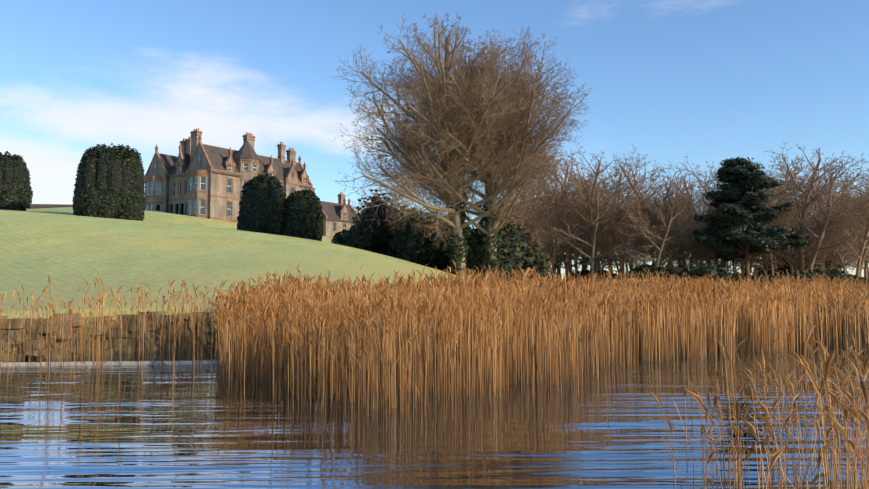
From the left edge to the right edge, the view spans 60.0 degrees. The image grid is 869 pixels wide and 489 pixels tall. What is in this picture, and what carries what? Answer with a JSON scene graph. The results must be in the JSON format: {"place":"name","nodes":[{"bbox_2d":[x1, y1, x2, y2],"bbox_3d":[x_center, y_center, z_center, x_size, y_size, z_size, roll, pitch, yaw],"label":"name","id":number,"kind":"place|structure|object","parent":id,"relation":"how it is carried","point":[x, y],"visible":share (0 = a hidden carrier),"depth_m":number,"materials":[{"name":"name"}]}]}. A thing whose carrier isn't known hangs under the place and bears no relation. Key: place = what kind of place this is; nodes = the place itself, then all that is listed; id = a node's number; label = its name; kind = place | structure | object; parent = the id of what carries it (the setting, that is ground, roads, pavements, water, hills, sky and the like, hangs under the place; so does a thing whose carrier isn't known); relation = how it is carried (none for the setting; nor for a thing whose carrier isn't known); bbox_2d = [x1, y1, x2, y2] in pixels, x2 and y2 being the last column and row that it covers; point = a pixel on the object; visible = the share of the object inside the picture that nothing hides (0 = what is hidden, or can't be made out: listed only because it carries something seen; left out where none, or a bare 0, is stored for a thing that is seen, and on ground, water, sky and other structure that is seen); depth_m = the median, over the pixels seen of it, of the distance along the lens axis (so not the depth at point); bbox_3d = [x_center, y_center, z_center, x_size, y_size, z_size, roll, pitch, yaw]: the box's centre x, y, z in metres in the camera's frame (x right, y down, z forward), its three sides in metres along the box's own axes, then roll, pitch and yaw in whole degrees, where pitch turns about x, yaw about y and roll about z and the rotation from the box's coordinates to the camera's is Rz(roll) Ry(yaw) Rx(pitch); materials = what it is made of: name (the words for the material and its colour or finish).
{"place":"outdoors","nodes":[
{"label":"outdoors","id":0,"kind":"place"},
{"bbox_2d":[27,204,72,208],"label":"hill","id":1,"kind":"structure","parent":0,"point":[36,206],"depth_m":256.62,"materials":[{"name":"grey"}]},
{"bbox_2d":[40,204,69,204],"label":"stable trim","id":2,"kind":"structure","parent":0,"point":[54,204],"depth_m":257.69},
{"bbox_2d":[0,305,380,361],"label":"stone wall","id":3,"kind":"structure","parent":0,"point":[14,325],"depth_m":20.32,"materials":[{"name":"brown stone"}]},
{"bbox_2d":[0,207,814,358],"bbox_3d":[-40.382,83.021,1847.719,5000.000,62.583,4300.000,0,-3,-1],"label":"ground","id":4,"kind":"structure","parent":0,"point":[153,250],"depth_m":50.10,"materials":[{"name":"green plant"}]},
{"bbox_2d":[0,151,32,210],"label":"yew","id":5,"kind":"object","parent":4,"relation":"on","point":[9,176],"depth_m":124.70,"materials":[{"name":"green plant"}]},
{"bbox_2d":[72,143,145,220],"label":"yew","id":6,"kind":"object","parent":4,"relation":"on","point":[114,168],"depth_m":113.29,"materials":[{"name":"green plant"}]},
{"bbox_2d":[0,275,332,402],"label":"reed bank","id":7,"kind":"structure","parent":4,"relation":"on","point":[192,332],"depth_m":17.68,"materials":[{"name":"plant"}]},
{"bbox_2d":[144,133,356,237],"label":"walls","id":8,"kind":"structure","parent":4,"relation":"on","point":[215,207],"depth_m":150.51,"materials":[{"name":"beige stone"}]},
{"bbox_2d":[145,163,345,217],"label":"windows","id":9,"kind":"structure","parent":8,"relation":"attached to","point":[204,190],"depth_m":148.58,"materials":[{"name":"black glass"}]},
{"bbox_2d":[144,128,359,231],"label":"castle trim","id":10,"kind":"structure","parent":8,"relation":"attached to","point":[199,172],"depth_m":151.56,"materials":[{"name":"brown stone"}]},
{"bbox_2d":[159,140,355,221],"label":"roof","id":11,"kind":"structure","parent":8,"relation":"attached to","point":[218,157],"depth_m":154.39,"materials":[{"name":"grey stone"}]},
{"bbox_2d":[236,173,286,234],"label":"bush","id":12,"kind":"object","parent":4,"relation":"on","point":[268,177],"depth_m":107.26,"materials":[{"name":"green plant"}]},
{"bbox_2d":[283,188,323,240],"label":"bush","id":13,"kind":"object","parent":4,"relation":"on","point":[291,197],"depth_m":108.53,"materials":[{"name":"green plant"}]},
{"bbox_2d":[343,194,388,229],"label":"bare tree","id":14,"kind":"object","parent":4,"relation":"on","point":[354,212],"visible":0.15,"depth_m":150.17,"materials":[{"name":"brown plant"}]},
{"bbox_2d":[371,189,430,212],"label":"bare tree","id":15,"kind":"object","parent":4,"relation":"on","point":[397,200],"visible":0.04,"depth_m":138.90,"materials":[{"name":"brown plant"}]},
{"bbox_2d":[333,12,561,275],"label":"lime","id":16,"kind":"object","parent":4,"relation":"on","point":[421,80],"depth_m":81.70,"materials":[{"name":"brown plant"}]},
{"bbox_2d":[448,190,503,278],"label":"ivy on limes","id":17,"kind":"object","parent":4,"relation":"on","point":[485,254],"visible":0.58,"depth_m":85.31,"materials":[{"name":"green plant"}]},
{"bbox_2d":[369,27,590,271],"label":"lime","id":18,"kind":"object","parent":4,"relation":"on","point":[539,128],"depth_m":82.76,"materials":[{"name":"brown plant"}]},
{"bbox_2d":[475,195,531,234],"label":"bare tree","id":19,"kind":"object","parent":4,"relation":"on","point":[512,211],"visible":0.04,"depth_m":109.31,"materials":[{"name":"brown plant"}]},
{"bbox_2d":[477,213,536,232],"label":"bare tree","id":20,"kind":"object","parent":4,"relation":"on","point":[522,225],"visible":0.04,"depth_m":100.91,"materials":[{"name":"brown plant"}]},
{"bbox_2d":[468,190,568,235],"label":"bare tree","id":21,"kind":"object","parent":4,"relation":"on","point":[533,212],"visible":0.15,"depth_m":110.30,"materials":[{"name":"brown plant"}]},
{"bbox_2d":[472,171,581,238],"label":"bare tree","id":22,"kind":"object","parent":4,"relation":"on","point":[542,213],"visible":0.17,"depth_m":106.42,"materials":[{"name":"brown plant"}]},
{"bbox_2d":[499,200,566,249],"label":"bare tree","id":23,"kind":"object","parent":4,"relation":"on","point":[540,227],"visible":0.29,"depth_m":98.41,"materials":[{"name":"brown plant"}]},
{"bbox_2d":[507,214,560,250],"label":"bare tree","id":24,"kind":"object","parent":4,"relation":"on","point":[542,231],"visible":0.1,"depth_m":107.36,"materials":[{"name":"brown plant"}]},
{"bbox_2d":[521,224,556,271],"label":"bare tree","id":25,"kind":"object","parent":4,"relation":"on","point":[539,249],"visible":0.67,"depth_m":94.61,"materials":[{"name":"brown plant"}]},
{"bbox_2d":[498,167,587,252],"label":"bare tree","id":26,"kind":"object","parent":4,"relation":"on","point":[547,194],"visible":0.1,"depth_m":112.55,"materials":[{"name":"brown plant"}]},
{"bbox_2d":[525,198,587,274],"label":"bare tree","id":27,"kind":"object","parent":4,"relation":"on","point":[550,245],"visible":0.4,"depth_m":105.78,"materials":[{"name":"brown plant"}]},
{"bbox_2d":[535,196,589,279],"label":"bare tree","id":28,"kind":"object","parent":4,"relation":"on","point":[565,264],"visible":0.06,"depth_m":124.51,"materials":[{"name":"brown plant"}]},
{"bbox_2d":[528,153,605,276],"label":"bare tree","id":29,"kind":"object","parent":4,"relation":"on","point":[559,267],"visible":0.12,"depth_m":117.07,"materials":[{"name":"brown plant"}]},
{"bbox_2d":[545,187,604,271],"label":"bare tree","id":30,"kind":"object","parent":4,"relation":"on","point":[573,228],"depth_m":148.74,"materials":[{"name":"brown plant"}]},
{"bbox_2d":[544,228,606,280],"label":"bare tree","id":31,"kind":"object","parent":4,"relation":"on","point":[575,269],"visible":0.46,"depth_m":107.95,"materials":[{"name":"brown plant"}]},
{"bbox_2d":[538,182,619,274],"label":"bare tree","id":32,"kind":"object","parent":4,"relation":"on","point":[556,265],"visible":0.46,"depth_m":105.02,"materials":[{"name":"brown plant"}]},
{"bbox_2d":[529,175,632,274],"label":"bare tree","id":33,"kind":"object","parent":4,"relation":"on","point":[578,211],"visible":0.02,"depth_m":121.75,"materials":[{"name":"brown plant"}]},
{"bbox_2d":[530,178,642,278],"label":"bare tree","id":34,"kind":"object","parent":4,"relation":"on","point":[593,241],"visible":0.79,"depth_m":100.09,"materials":[{"name":"brown plant"}]},
{"bbox_2d":[562,219,612,269],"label":"bare tree","id":35,"kind":"object","parent":4,"relation":"on","point":[583,264],"visible":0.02,"depth_m":129.70,"materials":[{"name":"brown plant"}]},
{"bbox_2d":[575,221,601,268],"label":"bare tree","id":36,"kind":"object","parent":4,"relation":"on","point":[586,266],"depth_m":136.75,"materials":[{"name":"brown plant"}]},
{"bbox_2d":[341,196,841,287],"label":"understorey shade","id":37,"kind":"object","parent":4,"relation":"on","point":[382,230],"visible":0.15,"depth_m":97.89,"materials":[{"name":"green plant"}]},
{"bbox_2d":[331,189,868,290],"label":"shrubs","id":38,"kind":"object","parent":4,"relation":"on","point":[388,250],"visible":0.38,"depth_m":94.19,"materials":[{"name":"green plant"}]},
{"bbox_2d":[532,147,670,281],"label":"bare tree","id":39,"kind":"object","parent":4,"relation":"on","point":[596,176],"visible":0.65,"depth_m":103.01,"materials":[{"name":"brown plant"}]},
{"bbox_2d":[570,209,638,278],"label":"bare tree","id":40,"kind":"object","parent":4,"relation":"on","point":[614,256],"visible":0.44,"depth_m":104.12,"materials":[{"name":"brown plant"}]},
{"bbox_2d":[578,206,635,271],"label":"bare tree","id":41,"kind":"object","parent":4,"relation":"on","point":[603,248],"visible":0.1,"depth_m":122.39,"materials":[{"name":"brown plant"}]},
{"bbox_2d":[574,225,640,273],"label":"bare tree","id":42,"kind":"object","parent":4,"relation":"on","point":[613,246],"visible":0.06,"depth_m":122.86,"materials":[{"name":"brown plant"}]},
{"bbox_2d":[578,208,643,275],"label":"bare tree","id":43,"kind":"object","parent":4,"relation":"on","point":[608,248],"visible":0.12,"depth_m":120.49,"materials":[{"name":"brown plant"}]},
{"bbox_2d":[561,160,682,272],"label":"bare tree","id":44,"kind":"object","parent":4,"relation":"on","point":[620,198],"visible":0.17,"depth_m":121.75,"materials":[{"name":"brown plant"}]},
{"bbox_2d":[599,208,650,271],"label":"bare tree","id":45,"kind":"object","parent":4,"relation":"on","point":[629,262],"visible":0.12,"depth_m":107.56,"materials":[{"name":"brown plant"}]},
{"bbox_2d":[586,195,665,277],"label":"bare tree","id":46,"kind":"object","parent":4,"relation":"on","point":[629,235],"visible":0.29,"depth_m":104.81,"materials":[{"name":"brown plant"}]},
{"bbox_2d":[609,220,674,268],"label":"bare tree","id":47,"kind":"object","parent":4,"relation":"on","point":[653,251],"visible":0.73,"depth_m":98.81,"materials":[{"name":"brown plant"}]},
{"bbox_2d":[621,220,667,267],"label":"bare tree","id":48,"kind":"object","parent":4,"relation":"on","point":[647,253],"visible":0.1,"depth_m":122.50,"materials":[{"name":"brown plant"}]},
{"bbox_2d":[587,145,706,268],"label":"bare tree","id":49,"kind":"object","parent":4,"relation":"on","point":[670,259],"visible":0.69,"depth_m":102.54,"materials":[{"name":"brown plant"}]},
{"bbox_2d":[598,177,708,266],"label":"bare tree","id":50,"kind":"object","parent":4,"relation":"on","point":[645,215],"visible":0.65,"depth_m":100.36,"materials":[{"name":"brown plant"}]},
{"bbox_2d":[617,193,703,265],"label":"bare tree","id":51,"kind":"object","parent":4,"relation":"on","point":[665,224],"visible":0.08,"depth_m":126.34,"materials":[{"name":"brown plant"}]},
{"bbox_2d":[618,197,709,266],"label":"bare tree","id":52,"kind":"object","parent":4,"relation":"on","point":[667,230],"visible":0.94,"depth_m":97.46,"materials":[{"name":"brown plant"}]},
{"bbox_2d":[641,210,705,262],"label":"bare tree","id":53,"kind":"object","parent":4,"relation":"on","point":[674,245],"visible":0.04,"depth_m":123.12,"materials":[{"name":"brown plant"}]},
{"bbox_2d":[632,184,719,268],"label":"bare tree","id":54,"kind":"object","parent":4,"relation":"on","point":[683,258],"visible":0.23,"depth_m":107.70,"materials":[{"name":"brown plant"}]},
{"bbox_2d":[633,195,723,266],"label":"bare tree","id":55,"kind":"object","parent":4,"relation":"on","point":[676,252],"visible":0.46,"depth_m":102.23,"materials":[{"name":"brown plant"}]},
{"bbox_2d":[647,183,709,264],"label":"bare tree","id":56,"kind":"object","parent":4,"relation":"on","point":[682,210],"visible":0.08,"depth_m":131.43,"materials":[{"name":"brown plant"}]},
{"bbox_2d":[651,161,715,264],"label":"bare tree","id":57,"kind":"object","parent":4,"relation":"on","point":[686,190],"visible":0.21,"depth_m":138.03,"materials":[{"name":"brown plant"}]},
{"bbox_2d":[662,234,714,268],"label":"bare tree","id":58,"kind":"object","parent":4,"relation":"on","point":[693,255],"visible":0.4,"depth_m":103.56,"materials":[{"name":"brown plant"}]},
{"bbox_2d":[667,193,712,266],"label":"bare tree","id":59,"kind":"object","parent":4,"relation":"on","point":[704,206],"visible":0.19,"depth_m":108.61,"materials":[{"name":"brown plant"}]},
{"bbox_2d":[668,194,731,266],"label":"bare tree","id":60,"kind":"object","parent":4,"relation":"on","point":[697,228],"depth_m":137.53,"materials":[{"name":"brown plant"}]},
{"bbox_2d":[685,231,720,267],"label":"bare tree","id":61,"kind":"object","parent":4,"relation":"on","point":[707,265],"visible":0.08,"depth_m":109.98,"materials":[{"name":"brown plant"}]},
{"bbox_2d":[692,203,731,271],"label":"bare tree","id":62,"kind":"object","parent":4,"relation":"on","point":[709,252],"visible":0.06,"depth_m":121.98,"materials":[{"name":"brown plant"}]},
{"bbox_2d":[686,178,764,267],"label":"bare tree","id":63,"kind":"object","parent":4,"relation":"on","point":[717,259],"visible":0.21,"depth_m":107.37,"materials":[{"name":"brown plant"}]},
{"bbox_2d":[698,242,762,272],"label":"bare tree","id":64,"kind":"object","parent":4,"relation":"on","point":[733,265],"visible":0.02,"depth_m":105.22,"materials":[{"name":"brown plant"}]},
{"bbox_2d":[705,247,766,269],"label":"bare tree","id":65,"kind":"object","parent":4,"relation":"on","point":[735,264],"visible":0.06,"depth_m":108.56,"materials":[{"name":"brown plant"}]},
{"bbox_2d":[671,156,816,267],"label":"bare tree","id":66,"kind":"object","parent":4,"relation":"on","point":[714,186],"visible":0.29,"depth_m":105.18,"materials":[{"name":"brown plant"}]},
{"bbox_2d":[731,249,766,273],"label":"bare tree","id":67,"kind":"object","parent":4,"relation":"on","point":[741,266],"visible":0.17,"depth_m":102.97,"materials":[{"name":"brown plant"}]},
{"bbox_2d":[691,156,809,274],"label":"conifer tree","id":68,"kind":"object","parent":4,"relation":"on","point":[722,256],"depth_m":97.26,"materials":[{"name":"green plant"}]},
{"bbox_2d":[691,158,804,261],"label":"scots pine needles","id":69,"kind":"object","parent":68,"relation":"attached to","point":[756,201],"visible":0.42,"depth_m":96.75,"materials":[{"name":"green plant"}]},
{"bbox_2d":[733,231,782,274],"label":"bare tree","id":70,"kind":"object","parent":4,"relation":"on","point":[760,266],"visible":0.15,"depth_m":104.42,"materials":[{"name":"brown plant"}]},
{"bbox_2d":[739,252,779,274],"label":"bare tree","id":71,"kind":"object","parent":4,"relation":"on","point":[755,273],"visible":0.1,"depth_m":113.00,"materials":[{"name":"brown plant"}]},
{"bbox_2d":[715,205,804,275],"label":"bare tree","id":72,"kind":"object","parent":4,"relation":"on","point":[770,255],"visible":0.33,"depth_m":99.26,"materials":[{"name":"brown plant"}]},
{"bbox_2d":[760,228,790,271],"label":"bare tree","id":73,"kind":"object","parent":4,"relation":"on","point":[765,263],"visible":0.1,"depth_m":112.08,"materials":[{"name":"brown plant"}]},
{"bbox_2d":[740,215,821,269],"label":"bare tree","id":74,"kind":"object","parent":4,"relation":"on","point":[793,250],"visible":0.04,"depth_m":110.71,"materials":[{"name":"brown plant"}]},
{"bbox_2d":[772,178,814,253],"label":"bare tree","id":75,"kind":"object","parent":4,"relation":"on","point":[795,201],"depth_m":121.22,"materials":[{"name":"brown plant"}]},
{"bbox_2d":[756,155,835,258],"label":"bare tree","id":76,"kind":"object","parent":4,"relation":"on","point":[775,177],"visible":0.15,"depth_m":121.10,"materials":[{"name":"brown plant"}]},
{"bbox_2d":[741,141,868,271],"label":"bare tree","id":77,"kind":"object","parent":4,"relation":"on","point":[789,176],"visible":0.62,"depth_m":101.72,"materials":[{"name":"brown plant"}]},
{"bbox_2d":[764,199,845,272],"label":"bare tree","id":78,"kind":"object","parent":4,"relation":"on","point":[795,254],"visible":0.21,"depth_m":103.31,"materials":[{"name":"brown plant"}]},
{"bbox_2d":[778,213,833,273],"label":"bare tree","id":79,"kind":"object","parent":4,"relation":"on","point":[791,267],"visible":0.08,"depth_m":111.31,"materials":[{"name":"brown plant"}]},
{"bbox_2d":[776,188,851,258],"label":"bare tree","id":80,"kind":"object","parent":4,"relation":"on","point":[812,221],"visible":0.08,"depth_m":110.10,"materials":[{"name":"brown plant"}]},
{"bbox_2d":[766,153,868,269],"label":"bare tree","id":81,"kind":"object","parent":4,"relation":"on","point":[817,248],"visible":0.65,"depth_m":100.65,"materials":[{"name":"brown plant"}]},
{"bbox_2d":[777,231,865,268],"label":"bare tree","id":82,"kind":"object","parent":4,"relation":"on","point":[836,256],"visible":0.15,"depth_m":107.36,"materials":[{"name":"brown plant"}]},
{"bbox_2d":[799,220,845,272],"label":"bare tree","id":83,"kind":"object","parent":4,"relation":"on","point":[822,257],"visible":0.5,"depth_m":104.13,"materials":[{"name":"brown plant"}]},
{"bbox_2d":[795,173,868,249],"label":"bare tree","id":84,"kind":"object","parent":4,"relation":"on","point":[834,191],"visible":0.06,"depth_m":142.22,"materials":[{"name":"brown plant"}]},
{"bbox_2d":[796,193,868,272],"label":"bare tree","id":85,"kind":"object","parent":4,"relation":"on","point":[844,227],"visible":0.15,"depth_m":114.61,"materials":[{"name":"brown plant"}]},
{"bbox_2d":[805,196,868,268],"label":"bare tree","id":86,"kind":"object","parent":4,"relation":"on","point":[851,232],"visible":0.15,"depth_m":115.44,"materials":[{"name":"brown plant"}]},
{"bbox_2d":[806,218,868,273],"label":"bare tree","id":87,"kind":"object","parent":4,"relation":"on","point":[840,258],"visible":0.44,"depth_m":104.19,"materials":[{"name":"brown plant"}]},
{"bbox_2d":[809,182,868,279],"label":"bare tree","id":88,"kind":"object","parent":4,"relation":"on","point":[850,212],"visible":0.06,"depth_m":133.38,"materials":[{"name":"brown plant"}]},
{"bbox_2d":[809,180,868,261],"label":"bare tree","id":89,"kind":"object","parent":4,"relation":"on","point":[851,203],"visible":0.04,"depth_m":140.67,"materials":[{"name":"brown plant"}]},
{"bbox_2d":[810,217,868,262],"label":"bare tree","id":90,"kind":"object","parent":4,"relation":"on","point":[840,240],"visible":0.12,"depth_m":113.94,"materials":[{"name":"brown plant"}]},
{"bbox_2d":[812,178,868,275],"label":"bare tree","id":91,"kind":"object","parent":4,"relation":"on","point":[860,254],"visible":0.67,"depth_m":99.32,"materials":[{"name":"brown plant"}]},
{"bbox_2d":[829,191,868,276],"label":"bare tree","id":92,"kind":"object","parent":4,"relation":"on","point":[865,253],"visible":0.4,"depth_m":110.74,"materials":[{"name":"brown plant"}]},
{"bbox_2d":[837,161,868,249],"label":"bare tree","id":93,"kind":"object","parent":4,"relation":"on","point":[864,180],"visible":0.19,"depth_m":126.07,"materials":[{"name":"brown plant"}]},
{"bbox_2d":[842,199,867,278],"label":"bare tree","id":94,"kind":"object","parent":4,"relation":"on","point":[865,271],"visible":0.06,"depth_m":118.33,"materials":[{"name":"brown plant"}]},
{"bbox_2d":[0,318,868,488],"bbox_3d":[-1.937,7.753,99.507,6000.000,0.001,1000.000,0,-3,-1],"label":"water","id":95,"kind":"structure","parent":0,"point":[606,430],"depth_m":9.53,"materials":[{"name":"blue liquid"}]},
{"bbox_2d":[1,361,235,366],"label":"ledge","id":96,"kind":"object","parent":95,"relation":"on","point":[105,363],"visible":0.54,"depth_m":17.50,"materials":[{"name":"beige"}]},
{"bbox_2d":[209,261,868,441],"bbox_3d":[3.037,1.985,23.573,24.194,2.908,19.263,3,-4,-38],"label":"reed bed","id":97,"kind":"object","parent":95,"relation":"in","point":[360,337],"visible":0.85,"depth_m":15.76,"materials":[{"name":"plant"}]},
{"bbox_2d":[650,326,868,488],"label":"reeds","id":98,"kind":"object","parent":95,"relation":"in","point":[862,391],"visible":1,"depth_m":5.00,"materials":[{"name":"plant"}]},
{"bbox_2d":[0,0,868,280],"label":"sky","id":99,"kind":"structure","parent":0,"point":[704,81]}
]}

